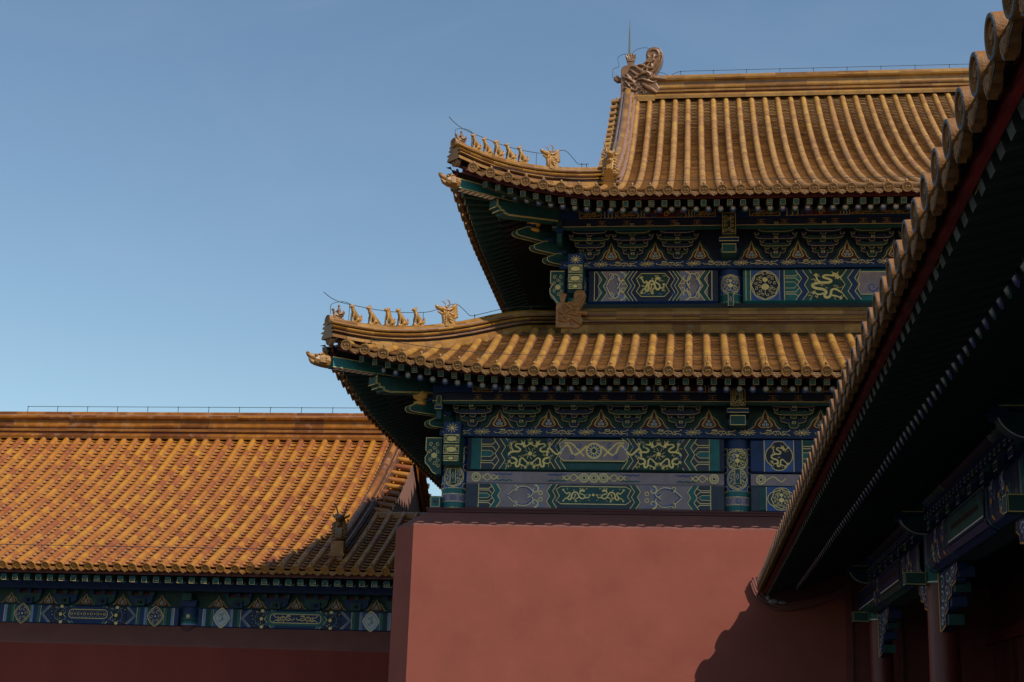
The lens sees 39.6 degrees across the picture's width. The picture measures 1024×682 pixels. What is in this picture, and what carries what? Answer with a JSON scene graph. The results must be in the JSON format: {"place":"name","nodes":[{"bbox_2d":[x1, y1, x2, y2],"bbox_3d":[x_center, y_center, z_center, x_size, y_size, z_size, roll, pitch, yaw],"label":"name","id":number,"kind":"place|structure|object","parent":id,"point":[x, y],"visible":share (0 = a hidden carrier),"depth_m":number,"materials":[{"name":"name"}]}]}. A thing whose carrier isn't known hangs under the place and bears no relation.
{"place":"outdoors","nodes":[
{"label":"outdoors","id":0,"kind":"place"},
{"bbox_2d":[0,406,430,681],"bbox_3d":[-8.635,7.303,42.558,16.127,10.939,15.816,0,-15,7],"label":"single eaved side hall","id":1,"kind":"structure","parent":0,"point":[147,546],"depth_m":36.92,"materials":[{"name":"tile"}]},
{"bbox_2d":[0,0,1002,495],"label":"sky","id":2,"kind":"structure","parent":0,"point":[185,185],"materials":[{"name":"blue"}]},
{"bbox_2d":[306,26,968,681],"bbox_3d":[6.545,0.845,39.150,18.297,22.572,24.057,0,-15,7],"label":"double eaved hall","id":3,"kind":"structure","parent":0,"point":[600,430],"depth_m":29.39,"materials":[{"name":"red paint"}]},
{"bbox_2d":[750,0,1023,681],"bbox_3d":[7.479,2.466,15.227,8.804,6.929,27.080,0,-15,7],"label":"foreground gallery","id":4,"kind":"object","parent":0,"point":[901,526],"visible":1,"depth_m":14.03,"materials":[{"name":"black wood"}]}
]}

